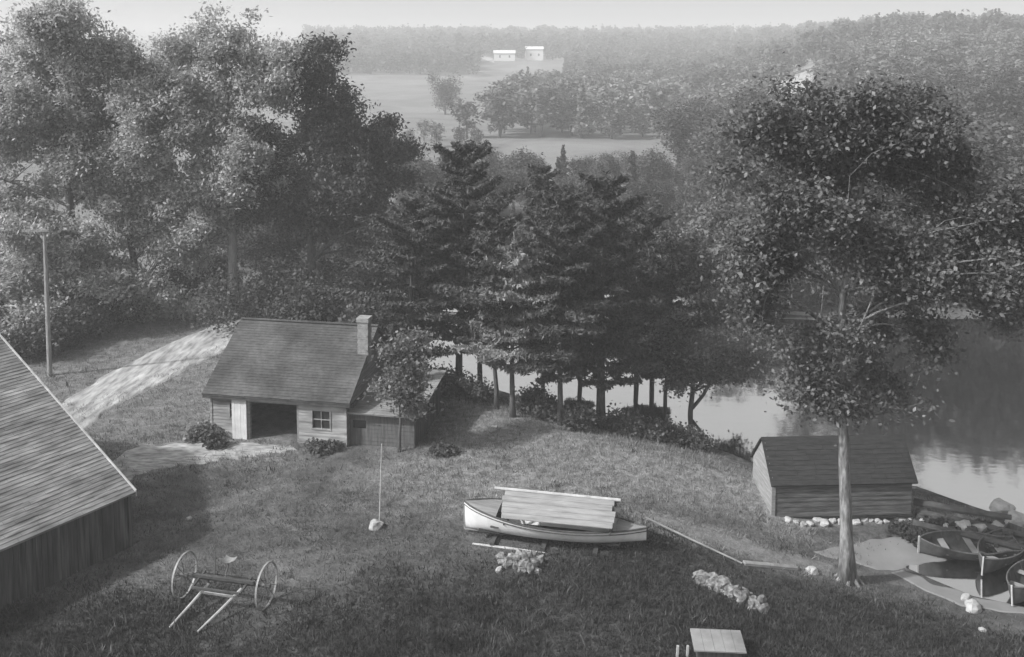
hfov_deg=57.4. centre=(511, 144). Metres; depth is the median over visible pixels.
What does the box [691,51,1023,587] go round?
maple tree
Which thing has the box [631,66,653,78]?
round tree
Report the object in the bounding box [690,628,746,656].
well cover
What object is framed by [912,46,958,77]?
round tree
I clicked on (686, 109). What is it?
round tree
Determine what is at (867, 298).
shrub
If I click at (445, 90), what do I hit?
round tree
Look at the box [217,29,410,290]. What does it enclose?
elm tree
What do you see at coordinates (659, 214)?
pine tree
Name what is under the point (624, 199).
round tree
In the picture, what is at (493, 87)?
round tree
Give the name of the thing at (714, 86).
round tree
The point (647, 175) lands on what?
spruce tree
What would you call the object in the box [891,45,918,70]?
round tree
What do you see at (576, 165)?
round tree
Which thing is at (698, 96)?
round tree
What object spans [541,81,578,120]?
round tree
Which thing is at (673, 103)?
round tree
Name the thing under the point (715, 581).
stone pile
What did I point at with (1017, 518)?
stone
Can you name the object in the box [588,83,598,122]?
spruce tree
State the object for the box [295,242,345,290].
round tree
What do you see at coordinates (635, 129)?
round tree
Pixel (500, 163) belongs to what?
round tree
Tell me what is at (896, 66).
round tree
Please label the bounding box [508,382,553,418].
shrub
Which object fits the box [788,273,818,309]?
shrub
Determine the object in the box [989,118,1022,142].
round tree
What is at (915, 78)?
round tree
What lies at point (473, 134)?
round tree
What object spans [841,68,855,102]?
spruce tree
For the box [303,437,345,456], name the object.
shrub
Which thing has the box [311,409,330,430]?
window
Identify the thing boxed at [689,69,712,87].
round tree
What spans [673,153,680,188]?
spruce tree
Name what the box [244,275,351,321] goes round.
shrub
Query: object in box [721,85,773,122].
round tree
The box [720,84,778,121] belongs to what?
round tree
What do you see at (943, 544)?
rowboat
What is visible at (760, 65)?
round tree
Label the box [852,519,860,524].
stone
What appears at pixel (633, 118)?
round tree
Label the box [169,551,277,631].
hay rake
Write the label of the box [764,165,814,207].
round tree
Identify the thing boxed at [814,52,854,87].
round tree
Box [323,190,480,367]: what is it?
pine tree
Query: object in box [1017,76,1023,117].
spruce tree
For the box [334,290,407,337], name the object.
shrub
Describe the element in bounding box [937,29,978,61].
round tree
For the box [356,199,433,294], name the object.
round tree
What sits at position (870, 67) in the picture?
round tree
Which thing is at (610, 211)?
pine tree
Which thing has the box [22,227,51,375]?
utility pole
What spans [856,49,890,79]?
round tree
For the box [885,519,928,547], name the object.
shrub
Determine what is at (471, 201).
round tree
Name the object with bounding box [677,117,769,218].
round tree
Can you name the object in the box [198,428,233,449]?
shrub
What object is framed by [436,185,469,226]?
round tree
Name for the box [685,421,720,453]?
shrub
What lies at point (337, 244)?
round tree
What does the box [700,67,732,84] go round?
round tree
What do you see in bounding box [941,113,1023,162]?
round tree
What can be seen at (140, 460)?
yard
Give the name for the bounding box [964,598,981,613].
stone
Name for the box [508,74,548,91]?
round tree
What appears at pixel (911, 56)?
round tree
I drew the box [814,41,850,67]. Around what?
round tree
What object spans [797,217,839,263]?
round tree
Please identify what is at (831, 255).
round tree
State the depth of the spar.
33.39 m
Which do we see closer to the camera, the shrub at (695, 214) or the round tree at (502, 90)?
the shrub at (695, 214)
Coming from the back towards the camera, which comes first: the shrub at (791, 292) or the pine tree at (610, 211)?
the shrub at (791, 292)
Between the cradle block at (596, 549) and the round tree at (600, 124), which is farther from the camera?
the round tree at (600, 124)
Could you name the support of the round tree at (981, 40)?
on the ground at (408, 96)
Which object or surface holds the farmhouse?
on the ground at (408, 96)
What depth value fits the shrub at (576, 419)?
43.11 m
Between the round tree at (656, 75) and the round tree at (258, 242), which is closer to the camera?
the round tree at (258, 242)
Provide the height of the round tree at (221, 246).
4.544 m
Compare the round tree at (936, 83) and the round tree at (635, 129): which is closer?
the round tree at (936, 83)
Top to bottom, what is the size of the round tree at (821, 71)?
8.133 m
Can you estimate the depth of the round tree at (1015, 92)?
116.89 m
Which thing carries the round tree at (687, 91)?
on the ground at (408, 96)
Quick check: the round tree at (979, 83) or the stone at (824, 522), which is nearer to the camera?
the stone at (824, 522)
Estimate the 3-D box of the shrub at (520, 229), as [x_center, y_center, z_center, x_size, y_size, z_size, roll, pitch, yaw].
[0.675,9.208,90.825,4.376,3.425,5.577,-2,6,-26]
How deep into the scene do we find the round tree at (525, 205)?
95.19 m
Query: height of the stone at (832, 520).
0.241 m
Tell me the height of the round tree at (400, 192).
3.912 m
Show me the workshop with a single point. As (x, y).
(316, 372)
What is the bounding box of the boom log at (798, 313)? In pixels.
[773,310,819,315]
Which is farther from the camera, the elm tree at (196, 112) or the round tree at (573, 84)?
the round tree at (573, 84)
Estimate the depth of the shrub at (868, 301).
68.89 m
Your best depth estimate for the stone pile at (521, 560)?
31.32 m
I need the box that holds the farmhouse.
[525,46,543,60]
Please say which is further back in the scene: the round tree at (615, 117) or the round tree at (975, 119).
the round tree at (615, 117)
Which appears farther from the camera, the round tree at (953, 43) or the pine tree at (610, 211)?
the round tree at (953, 43)
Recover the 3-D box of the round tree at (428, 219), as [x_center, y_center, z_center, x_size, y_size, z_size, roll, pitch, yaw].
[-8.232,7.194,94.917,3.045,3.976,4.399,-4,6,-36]
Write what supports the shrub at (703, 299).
on the ground at (408, 96)
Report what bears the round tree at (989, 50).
on the ground at (408, 96)
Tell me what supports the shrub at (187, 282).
on the ground at (408, 96)
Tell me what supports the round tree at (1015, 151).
on the ground at (408, 96)
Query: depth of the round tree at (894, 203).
67.12 m
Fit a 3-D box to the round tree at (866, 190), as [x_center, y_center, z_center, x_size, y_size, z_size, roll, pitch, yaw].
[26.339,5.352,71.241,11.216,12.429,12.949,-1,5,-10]
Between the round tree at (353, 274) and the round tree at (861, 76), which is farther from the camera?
the round tree at (861, 76)
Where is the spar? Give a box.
[645,517,741,563]
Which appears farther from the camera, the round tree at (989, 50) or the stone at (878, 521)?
the round tree at (989, 50)
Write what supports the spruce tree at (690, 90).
on the ground at (408, 96)
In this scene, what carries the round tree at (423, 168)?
on the ground at (408, 96)
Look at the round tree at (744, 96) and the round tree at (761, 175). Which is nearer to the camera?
the round tree at (761, 175)
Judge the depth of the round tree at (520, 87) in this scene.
242.22 m
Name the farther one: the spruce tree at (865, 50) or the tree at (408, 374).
the spruce tree at (865, 50)
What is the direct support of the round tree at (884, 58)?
on the ground at (408, 96)
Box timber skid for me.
[472,543,544,552]
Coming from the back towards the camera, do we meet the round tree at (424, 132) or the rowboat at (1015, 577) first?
the round tree at (424, 132)
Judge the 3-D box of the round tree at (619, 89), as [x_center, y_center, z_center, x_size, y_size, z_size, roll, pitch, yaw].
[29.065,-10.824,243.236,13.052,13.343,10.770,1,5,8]
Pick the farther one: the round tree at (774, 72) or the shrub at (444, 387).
the round tree at (774, 72)
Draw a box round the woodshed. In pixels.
[347,366,445,447]
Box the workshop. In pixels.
[201,315,396,446]
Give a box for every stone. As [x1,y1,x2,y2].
[369,519,383,530]
[496,566,502,572]
[784,516,792,522]
[800,521,807,526]
[805,566,818,574]
[806,520,813,526]
[812,517,820,522]
[820,518,828,526]
[829,518,836,523]
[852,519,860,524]
[875,518,882,523]
[955,519,970,529]
[960,593,970,600]
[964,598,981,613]
[972,524,986,532]
[978,627,986,631]
[989,498,1015,513]
[992,520,1003,526]
[1004,510,1023,527]
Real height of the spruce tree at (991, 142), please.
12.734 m
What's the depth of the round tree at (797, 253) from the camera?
70.83 m
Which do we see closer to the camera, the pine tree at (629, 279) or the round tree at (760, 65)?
the pine tree at (629, 279)
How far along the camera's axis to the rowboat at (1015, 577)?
32.68 m
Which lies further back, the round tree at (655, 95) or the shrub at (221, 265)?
the round tree at (655, 95)
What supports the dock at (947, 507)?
on the crib pier
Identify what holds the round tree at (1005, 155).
on the ground at (408, 96)
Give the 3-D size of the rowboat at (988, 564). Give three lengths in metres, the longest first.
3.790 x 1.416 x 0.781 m
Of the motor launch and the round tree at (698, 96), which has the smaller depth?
the motor launch
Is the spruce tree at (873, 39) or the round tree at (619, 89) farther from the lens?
the spruce tree at (873, 39)
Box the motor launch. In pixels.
[464,486,646,546]
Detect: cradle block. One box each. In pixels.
[490,534,498,545]
[540,539,548,551]
[592,544,598,556]
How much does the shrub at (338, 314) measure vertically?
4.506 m
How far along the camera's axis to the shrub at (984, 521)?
36.95 m
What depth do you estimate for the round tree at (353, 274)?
72.55 m
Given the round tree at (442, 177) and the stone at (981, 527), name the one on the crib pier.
the stone at (981, 527)
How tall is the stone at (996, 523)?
0.419 m
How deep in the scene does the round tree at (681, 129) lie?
121.77 m
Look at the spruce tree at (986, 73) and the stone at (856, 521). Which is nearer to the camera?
the stone at (856, 521)
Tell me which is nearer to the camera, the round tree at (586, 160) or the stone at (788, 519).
the stone at (788, 519)
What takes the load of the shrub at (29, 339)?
on the ground at (408, 96)
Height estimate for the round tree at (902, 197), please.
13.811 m
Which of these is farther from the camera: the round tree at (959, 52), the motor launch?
the round tree at (959, 52)
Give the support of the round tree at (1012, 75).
on the ground at (408, 96)
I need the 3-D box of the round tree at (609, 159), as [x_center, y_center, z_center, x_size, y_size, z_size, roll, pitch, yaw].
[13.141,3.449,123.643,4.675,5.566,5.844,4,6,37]
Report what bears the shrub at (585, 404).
on the ground at (408, 96)
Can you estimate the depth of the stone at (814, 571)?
32.95 m
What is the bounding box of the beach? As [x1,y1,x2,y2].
[814,537,946,569]
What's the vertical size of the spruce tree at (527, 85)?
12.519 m
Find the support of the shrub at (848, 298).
on the ground at (408, 96)
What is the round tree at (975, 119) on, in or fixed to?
on the ground at (408, 96)
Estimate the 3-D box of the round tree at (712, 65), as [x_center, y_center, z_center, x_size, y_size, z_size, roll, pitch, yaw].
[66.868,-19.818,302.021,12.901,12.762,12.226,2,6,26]
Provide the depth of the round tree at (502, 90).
213.69 m
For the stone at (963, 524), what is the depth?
36.35 m
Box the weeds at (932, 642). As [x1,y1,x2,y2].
[0,505,1023,656]
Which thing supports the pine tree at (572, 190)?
on the ground at (408, 96)
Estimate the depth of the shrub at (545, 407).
44.42 m
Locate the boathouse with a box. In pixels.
[750,434,917,520]
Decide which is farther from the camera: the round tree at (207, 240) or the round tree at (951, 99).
the round tree at (951, 99)
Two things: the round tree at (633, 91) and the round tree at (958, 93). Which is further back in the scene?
the round tree at (633, 91)
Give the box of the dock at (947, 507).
[913,498,1011,519]
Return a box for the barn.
[0,334,136,609]
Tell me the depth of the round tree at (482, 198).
101.27 m
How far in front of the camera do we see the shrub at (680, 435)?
44.21 m
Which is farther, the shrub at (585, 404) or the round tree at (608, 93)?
the round tree at (608, 93)
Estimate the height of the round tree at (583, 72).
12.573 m
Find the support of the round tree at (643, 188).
on the ground at (408, 96)
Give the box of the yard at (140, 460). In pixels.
[112,443,295,480]
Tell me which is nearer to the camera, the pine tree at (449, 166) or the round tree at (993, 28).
the pine tree at (449, 166)
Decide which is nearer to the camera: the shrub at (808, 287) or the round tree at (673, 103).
the shrub at (808, 287)
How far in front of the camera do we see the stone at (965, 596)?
32.18 m
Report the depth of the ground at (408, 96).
35.38 m
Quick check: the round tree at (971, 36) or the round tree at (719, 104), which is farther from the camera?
the round tree at (971, 36)
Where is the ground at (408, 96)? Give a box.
[0,40,1023,656]
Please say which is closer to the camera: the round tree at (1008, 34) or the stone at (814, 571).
the stone at (814, 571)
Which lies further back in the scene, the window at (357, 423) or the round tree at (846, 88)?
the round tree at (846, 88)
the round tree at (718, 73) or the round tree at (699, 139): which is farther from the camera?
the round tree at (718, 73)
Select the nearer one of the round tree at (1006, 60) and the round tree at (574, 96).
the round tree at (1006, 60)
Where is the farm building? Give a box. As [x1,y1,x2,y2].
[493,50,515,60]
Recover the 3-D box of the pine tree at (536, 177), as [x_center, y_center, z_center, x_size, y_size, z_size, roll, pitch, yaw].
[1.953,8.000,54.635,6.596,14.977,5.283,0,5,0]
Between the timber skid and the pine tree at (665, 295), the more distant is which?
the pine tree at (665, 295)
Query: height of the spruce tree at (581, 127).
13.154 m
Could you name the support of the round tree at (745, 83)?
on the ground at (408, 96)
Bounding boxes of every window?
[228,401,231,418]
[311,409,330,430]
[354,420,365,427]
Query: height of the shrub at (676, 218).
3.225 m
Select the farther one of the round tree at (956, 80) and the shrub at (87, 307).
the round tree at (956, 80)
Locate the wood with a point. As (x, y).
(437, 49)
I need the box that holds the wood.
[296,8,1023,77]
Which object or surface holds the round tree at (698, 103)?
on the ground at (408, 96)
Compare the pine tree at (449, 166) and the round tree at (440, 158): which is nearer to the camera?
the pine tree at (449, 166)
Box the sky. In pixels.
[0,0,1023,40]
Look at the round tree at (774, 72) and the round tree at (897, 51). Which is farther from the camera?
the round tree at (897, 51)
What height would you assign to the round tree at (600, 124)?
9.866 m
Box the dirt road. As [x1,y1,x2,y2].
[62,319,240,429]
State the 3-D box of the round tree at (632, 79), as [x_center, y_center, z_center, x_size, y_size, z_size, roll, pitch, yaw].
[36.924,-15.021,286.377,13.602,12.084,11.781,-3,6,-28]
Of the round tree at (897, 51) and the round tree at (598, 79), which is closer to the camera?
the round tree at (897, 51)
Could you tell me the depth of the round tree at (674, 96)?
217.52 m
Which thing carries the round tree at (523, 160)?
on the ground at (408, 96)
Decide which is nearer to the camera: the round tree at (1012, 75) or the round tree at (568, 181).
the round tree at (568, 181)
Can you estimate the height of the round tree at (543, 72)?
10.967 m
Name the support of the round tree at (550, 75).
on the ground at (408, 96)
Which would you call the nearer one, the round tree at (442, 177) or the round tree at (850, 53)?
the round tree at (442, 177)
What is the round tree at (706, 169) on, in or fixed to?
on the ground at (408, 96)
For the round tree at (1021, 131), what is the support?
on the ground at (408, 96)
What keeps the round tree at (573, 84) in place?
on the ground at (408, 96)
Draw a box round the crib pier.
[912,508,1023,560]
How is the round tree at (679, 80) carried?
on the ground at (408, 96)
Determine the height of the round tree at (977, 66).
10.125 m
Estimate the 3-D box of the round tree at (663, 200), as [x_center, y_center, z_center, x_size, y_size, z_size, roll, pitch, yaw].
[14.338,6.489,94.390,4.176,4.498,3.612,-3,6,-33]
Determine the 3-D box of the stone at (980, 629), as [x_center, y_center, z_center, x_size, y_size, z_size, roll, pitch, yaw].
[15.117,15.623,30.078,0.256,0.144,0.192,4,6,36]
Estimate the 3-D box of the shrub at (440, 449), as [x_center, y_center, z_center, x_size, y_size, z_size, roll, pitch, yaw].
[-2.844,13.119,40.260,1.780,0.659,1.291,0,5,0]
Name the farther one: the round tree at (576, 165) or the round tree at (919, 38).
the round tree at (919, 38)
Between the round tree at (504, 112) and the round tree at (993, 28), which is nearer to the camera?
the round tree at (504, 112)
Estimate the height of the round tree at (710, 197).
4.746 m
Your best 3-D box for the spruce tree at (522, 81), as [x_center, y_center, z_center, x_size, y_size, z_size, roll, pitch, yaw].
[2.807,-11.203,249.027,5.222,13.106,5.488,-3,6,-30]
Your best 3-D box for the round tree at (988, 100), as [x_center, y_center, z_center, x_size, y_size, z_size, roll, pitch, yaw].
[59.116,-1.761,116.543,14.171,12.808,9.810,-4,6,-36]
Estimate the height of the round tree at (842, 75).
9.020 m
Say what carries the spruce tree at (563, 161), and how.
on the ground at (408, 96)
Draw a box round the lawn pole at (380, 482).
[379,444,381,519]
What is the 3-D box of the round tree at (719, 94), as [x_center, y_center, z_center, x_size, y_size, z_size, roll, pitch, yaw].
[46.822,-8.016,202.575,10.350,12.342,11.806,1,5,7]
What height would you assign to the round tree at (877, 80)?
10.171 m
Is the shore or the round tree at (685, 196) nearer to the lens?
the shore
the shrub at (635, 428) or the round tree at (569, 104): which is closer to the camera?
the shrub at (635, 428)
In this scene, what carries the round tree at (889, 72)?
on the ground at (408, 96)
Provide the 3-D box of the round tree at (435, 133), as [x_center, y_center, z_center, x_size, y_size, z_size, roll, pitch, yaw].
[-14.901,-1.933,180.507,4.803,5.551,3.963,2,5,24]
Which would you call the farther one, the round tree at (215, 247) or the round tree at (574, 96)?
the round tree at (574, 96)
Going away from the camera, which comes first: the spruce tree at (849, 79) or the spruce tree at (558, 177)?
the spruce tree at (558, 177)
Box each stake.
[676,645,678,656]
[686,645,688,656]
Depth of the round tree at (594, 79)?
287.36 m
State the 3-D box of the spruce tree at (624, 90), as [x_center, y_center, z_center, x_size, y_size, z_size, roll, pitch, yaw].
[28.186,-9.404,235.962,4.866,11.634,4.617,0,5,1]
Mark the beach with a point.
(898, 553)
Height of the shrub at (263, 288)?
5.359 m
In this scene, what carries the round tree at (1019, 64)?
on the ground at (408, 96)
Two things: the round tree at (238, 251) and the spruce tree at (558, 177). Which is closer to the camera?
the round tree at (238, 251)
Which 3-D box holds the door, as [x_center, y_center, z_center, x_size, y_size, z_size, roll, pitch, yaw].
[-12.202,12.407,41.882,0.694,2.000,0.050,1,5,10]
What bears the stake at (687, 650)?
on the ground at (408, 96)
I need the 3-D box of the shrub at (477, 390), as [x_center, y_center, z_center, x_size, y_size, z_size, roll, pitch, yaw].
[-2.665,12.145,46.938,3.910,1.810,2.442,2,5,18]
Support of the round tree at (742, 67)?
on the ground at (408, 96)
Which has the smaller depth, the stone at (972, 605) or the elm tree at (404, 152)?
the stone at (972, 605)
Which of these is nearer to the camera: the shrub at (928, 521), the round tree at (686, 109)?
the shrub at (928, 521)
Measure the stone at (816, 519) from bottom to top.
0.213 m
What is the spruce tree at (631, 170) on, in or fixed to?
on the ground at (408, 96)
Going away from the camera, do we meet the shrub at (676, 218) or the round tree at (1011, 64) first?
the shrub at (676, 218)
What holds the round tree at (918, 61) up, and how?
on the ground at (408, 96)
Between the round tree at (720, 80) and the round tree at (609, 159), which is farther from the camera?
the round tree at (720, 80)
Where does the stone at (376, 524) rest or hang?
on the ground at (408, 96)
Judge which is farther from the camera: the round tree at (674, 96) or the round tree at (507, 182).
the round tree at (674, 96)
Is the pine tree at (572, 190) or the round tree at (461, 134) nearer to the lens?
the pine tree at (572, 190)
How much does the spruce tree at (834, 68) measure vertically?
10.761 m
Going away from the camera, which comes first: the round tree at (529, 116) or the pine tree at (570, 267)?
the pine tree at (570, 267)
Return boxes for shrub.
[0,313,72,360]
[30,306,92,352]
[55,291,119,339]
[100,281,168,326]
[145,243,249,296]
[152,268,204,311]
[176,417,226,442]
[177,251,336,336]
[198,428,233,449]
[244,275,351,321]
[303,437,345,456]
[316,299,394,322]
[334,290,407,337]
[425,360,465,398]
[427,441,460,458]
[444,366,493,406]
[504,223,535,246]
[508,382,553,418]
[516,383,557,422]
[555,400,598,432]
[568,397,602,426]
[592,400,649,436]
[617,408,651,440]
[639,414,677,443]
[662,207,691,232]
[666,421,696,448]
[680,199,713,227]
[680,204,720,224]
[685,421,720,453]
[695,279,733,310]
[766,270,798,313]
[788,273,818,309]
[789,262,836,308]
[798,261,849,308]
[824,270,868,309]
[846,266,880,309]
[864,285,895,307]
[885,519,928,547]
[906,516,943,530]
[926,515,956,527]
[970,515,991,531]
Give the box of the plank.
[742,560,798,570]
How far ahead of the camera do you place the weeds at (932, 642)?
28.60 m
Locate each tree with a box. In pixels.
[0,0,186,311]
[0,204,118,338]
[50,141,225,325]
[91,0,315,320]
[193,222,220,251]
[209,236,224,253]
[216,237,227,255]
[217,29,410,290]
[217,218,258,266]
[237,224,286,267]
[272,227,316,268]
[288,232,333,269]
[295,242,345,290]
[321,224,382,282]
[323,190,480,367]
[328,245,409,298]
[339,111,434,313]
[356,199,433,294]
[357,317,451,452]
[388,134,520,388]
[391,191,415,206]
[395,185,414,201]
[399,156,443,211]
[403,128,415,144]
[415,118,430,140]
[418,176,527,382]
[420,196,437,223]
[423,120,445,143]
[424,73,463,114]
[427,161,470,196]
[432,191,543,408]
[433,154,443,176]
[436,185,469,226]
[443,96,483,137]
[448,231,566,417]
[452,126,469,143]
[460,161,495,203]
[467,127,485,144]
[468,177,497,204]
[472,86,520,137]
[476,146,501,173]
[481,80,521,129]
[482,81,523,131]
[486,149,526,188]
[487,98,526,134]
[489,165,520,215]
[492,154,574,376]
[496,74,519,85]
[497,146,545,198]
[506,69,540,81]
[507,81,533,113]
[507,161,535,206]
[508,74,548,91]
[509,185,630,425]
[510,201,516,217]
[514,77,525,120]
[514,84,552,133]
[516,80,532,128]
[516,80,565,136]
[517,187,536,218]
[520,96,549,131]
[530,154,550,175]
[534,178,610,385]
[535,69,567,84]
[536,69,552,81]
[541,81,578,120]
[549,78,569,132]
[550,87,588,135]
[551,157,566,206]
[553,168,662,428]
[557,88,588,120]
[558,174,585,200]
[559,73,587,86]
[559,76,598,106]
[560,144,569,191]
[566,155,591,180]
[570,82,595,137]
[570,165,602,196]
[572,73,603,87]
[577,67,606,80]
[579,154,597,175]
[580,97,629,138]
[584,74,616,97]
[585,83,643,135]
[585,92,604,132]
[585,157,612,177]
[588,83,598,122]
[590,81,607,129]
[595,208,701,384]
[597,149,629,178]
[602,77,638,125]
[614,75,651,86]
[614,152,644,184]
[617,193,631,220]
[618,84,629,127]
[618,174,664,219]
[619,102,640,131]
[619,197,692,392]
[622,150,640,193]
[624,96,651,130]
[625,221,728,407]
[628,144,680,189]
[629,78,677,138]
[630,85,658,125]
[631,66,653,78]
[632,178,788,414]
[635,102,650,136]
[640,67,676,82]
[641,78,687,103]
[641,102,729,181]
[641,164,653,201]
[644,177,677,209]
[644,187,672,210]
[647,75,684,94]
[649,93,681,131]
[654,98,720,167]
[655,158,678,192]
[660,94,689,116]
[664,183,698,211]
[673,82,704,100]
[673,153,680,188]
[676,95,731,112]
[676,173,685,212]
[677,71,712,91]
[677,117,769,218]
[678,156,704,186]
[679,94,725,127]
[682,120,763,174]
[683,95,734,122]
[685,181,710,204]
[686,82,695,100]
[686,94,704,102]
[686,207,768,281]
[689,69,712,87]
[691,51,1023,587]
[691,82,727,116]
[695,154,719,189]
[699,63,735,73]
[699,76,740,116]
[699,191,730,204]
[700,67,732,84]
[705,114,777,168]
[708,79,744,118]
[712,78,738,89]
[712,183,761,229]
[719,60,745,78]
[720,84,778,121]
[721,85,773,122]
[724,79,776,105]
[733,64,757,80]
[741,147,775,202]
[747,61,803,103]
[758,61,773,78]
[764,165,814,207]
[766,225,821,274]
[782,164,907,269]
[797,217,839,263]
[804,65,837,91]
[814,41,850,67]
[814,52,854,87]
[816,224,842,268]
[823,53,840,95]
[824,65,854,88]
[826,56,874,92]
[836,81,888,115]
[837,66,882,95]
[841,49,860,72]
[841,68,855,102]
[851,180,949,259]
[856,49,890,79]
[857,65,914,90]
[858,40,869,76]
[859,56,880,74]
[861,38,894,55]
[861,47,912,76]
[866,72,902,99]
[869,25,879,54]
[869,170,993,277]
[882,33,922,58]
[884,56,922,81]
[887,67,949,101]
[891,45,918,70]
[892,26,934,49]
[899,47,931,65]
[904,131,1023,256]
[906,57,930,71]
[910,84,978,118]
[911,71,957,93]
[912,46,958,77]
[917,25,948,41]
[918,36,945,63]
[920,60,985,98]
[931,98,993,131]
[934,32,974,61]
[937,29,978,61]
[937,46,972,74]
[940,105,1020,149]
[941,80,982,112]
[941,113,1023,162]
[942,62,981,92]
[949,118,1023,156]
[950,135,1010,211]
[952,78,1023,121]
[952,78,1023,126]
[955,57,1007,91]
[962,76,1023,109]
[965,32,1005,63]
[969,44,1002,65]
[975,135,1003,255]
[976,125,1023,188]
[980,23,1011,43]
[981,61,1023,89]
[981,63,992,91]
[981,145,1023,191]
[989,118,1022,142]
[990,27,1023,58]
[991,60,1022,82]
[992,38,1023,65]
[994,50,1023,66]
[996,59,1023,87]
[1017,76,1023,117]
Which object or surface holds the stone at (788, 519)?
on the ground at (408, 96)
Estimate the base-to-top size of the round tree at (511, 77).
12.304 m
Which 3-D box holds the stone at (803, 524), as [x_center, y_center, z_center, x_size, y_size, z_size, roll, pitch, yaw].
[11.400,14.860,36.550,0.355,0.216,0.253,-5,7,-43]
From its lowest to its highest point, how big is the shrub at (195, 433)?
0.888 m
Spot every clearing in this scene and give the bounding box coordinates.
[481,56,493,62]
[772,59,817,102]
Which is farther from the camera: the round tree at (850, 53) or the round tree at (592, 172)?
the round tree at (850, 53)
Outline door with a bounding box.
[231,400,246,439]
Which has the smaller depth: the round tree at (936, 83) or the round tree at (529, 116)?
the round tree at (936, 83)
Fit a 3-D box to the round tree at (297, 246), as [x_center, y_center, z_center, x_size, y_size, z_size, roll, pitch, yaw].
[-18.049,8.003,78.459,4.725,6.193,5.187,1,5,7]
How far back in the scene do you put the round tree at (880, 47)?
247.45 m
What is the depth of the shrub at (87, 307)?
56.55 m
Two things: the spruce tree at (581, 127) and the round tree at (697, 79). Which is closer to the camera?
the spruce tree at (581, 127)
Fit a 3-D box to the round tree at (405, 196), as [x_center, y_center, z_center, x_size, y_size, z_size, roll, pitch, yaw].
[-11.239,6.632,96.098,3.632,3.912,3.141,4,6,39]
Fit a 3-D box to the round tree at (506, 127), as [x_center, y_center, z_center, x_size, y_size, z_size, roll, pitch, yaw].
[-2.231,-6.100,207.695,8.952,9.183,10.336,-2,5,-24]
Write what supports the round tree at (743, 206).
on the ground at (408, 96)
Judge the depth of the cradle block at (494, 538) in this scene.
32.89 m
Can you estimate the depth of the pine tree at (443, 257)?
49.15 m
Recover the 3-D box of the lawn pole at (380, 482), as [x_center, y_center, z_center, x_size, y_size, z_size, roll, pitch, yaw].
[-4.831,12.547,34.335,0.190,3.145,0.042,-5,7,-42]
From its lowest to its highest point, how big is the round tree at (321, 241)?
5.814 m
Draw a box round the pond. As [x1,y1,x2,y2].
[329,255,1023,513]
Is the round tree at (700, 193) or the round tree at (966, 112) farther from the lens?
the round tree at (966, 112)
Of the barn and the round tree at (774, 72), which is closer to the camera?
the barn
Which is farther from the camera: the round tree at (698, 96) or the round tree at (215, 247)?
the round tree at (698, 96)
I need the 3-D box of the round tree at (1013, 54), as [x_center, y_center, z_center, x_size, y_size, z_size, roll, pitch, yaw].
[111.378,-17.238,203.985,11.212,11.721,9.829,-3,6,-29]
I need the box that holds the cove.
[906,559,1023,605]
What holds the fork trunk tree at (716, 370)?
on the ground at (408, 96)
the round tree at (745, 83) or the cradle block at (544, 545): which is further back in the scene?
the round tree at (745, 83)
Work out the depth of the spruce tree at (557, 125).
215.56 m
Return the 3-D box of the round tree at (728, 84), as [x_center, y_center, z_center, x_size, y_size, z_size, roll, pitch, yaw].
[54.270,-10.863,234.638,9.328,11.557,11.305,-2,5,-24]
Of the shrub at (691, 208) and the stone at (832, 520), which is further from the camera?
the shrub at (691, 208)
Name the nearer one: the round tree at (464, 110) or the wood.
the round tree at (464, 110)
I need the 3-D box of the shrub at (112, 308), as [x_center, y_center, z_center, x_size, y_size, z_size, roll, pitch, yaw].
[-25.055,10.200,60.952,5.823,2.948,6.013,0,5,0]
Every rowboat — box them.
[917,530,1023,560]
[977,522,1023,575]
[1006,559,1023,605]
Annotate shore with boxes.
[891,570,1023,613]
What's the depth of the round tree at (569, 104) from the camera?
206.39 m
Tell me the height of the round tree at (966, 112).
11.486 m
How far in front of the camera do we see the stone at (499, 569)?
31.00 m
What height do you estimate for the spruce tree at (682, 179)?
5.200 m
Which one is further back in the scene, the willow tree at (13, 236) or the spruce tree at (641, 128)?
the spruce tree at (641, 128)
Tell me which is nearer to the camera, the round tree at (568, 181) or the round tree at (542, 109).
the round tree at (568, 181)
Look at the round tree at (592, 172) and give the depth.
106.12 m
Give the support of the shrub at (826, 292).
on the ground at (408, 96)
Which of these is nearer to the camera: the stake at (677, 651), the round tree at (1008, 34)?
the stake at (677, 651)
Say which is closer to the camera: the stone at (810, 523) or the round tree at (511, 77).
the stone at (810, 523)
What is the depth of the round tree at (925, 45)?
233.17 m
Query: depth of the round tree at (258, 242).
75.33 m
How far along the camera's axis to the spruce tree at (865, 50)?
227.29 m
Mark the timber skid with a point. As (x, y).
(504, 547)
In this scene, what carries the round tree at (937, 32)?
on the ground at (408, 96)

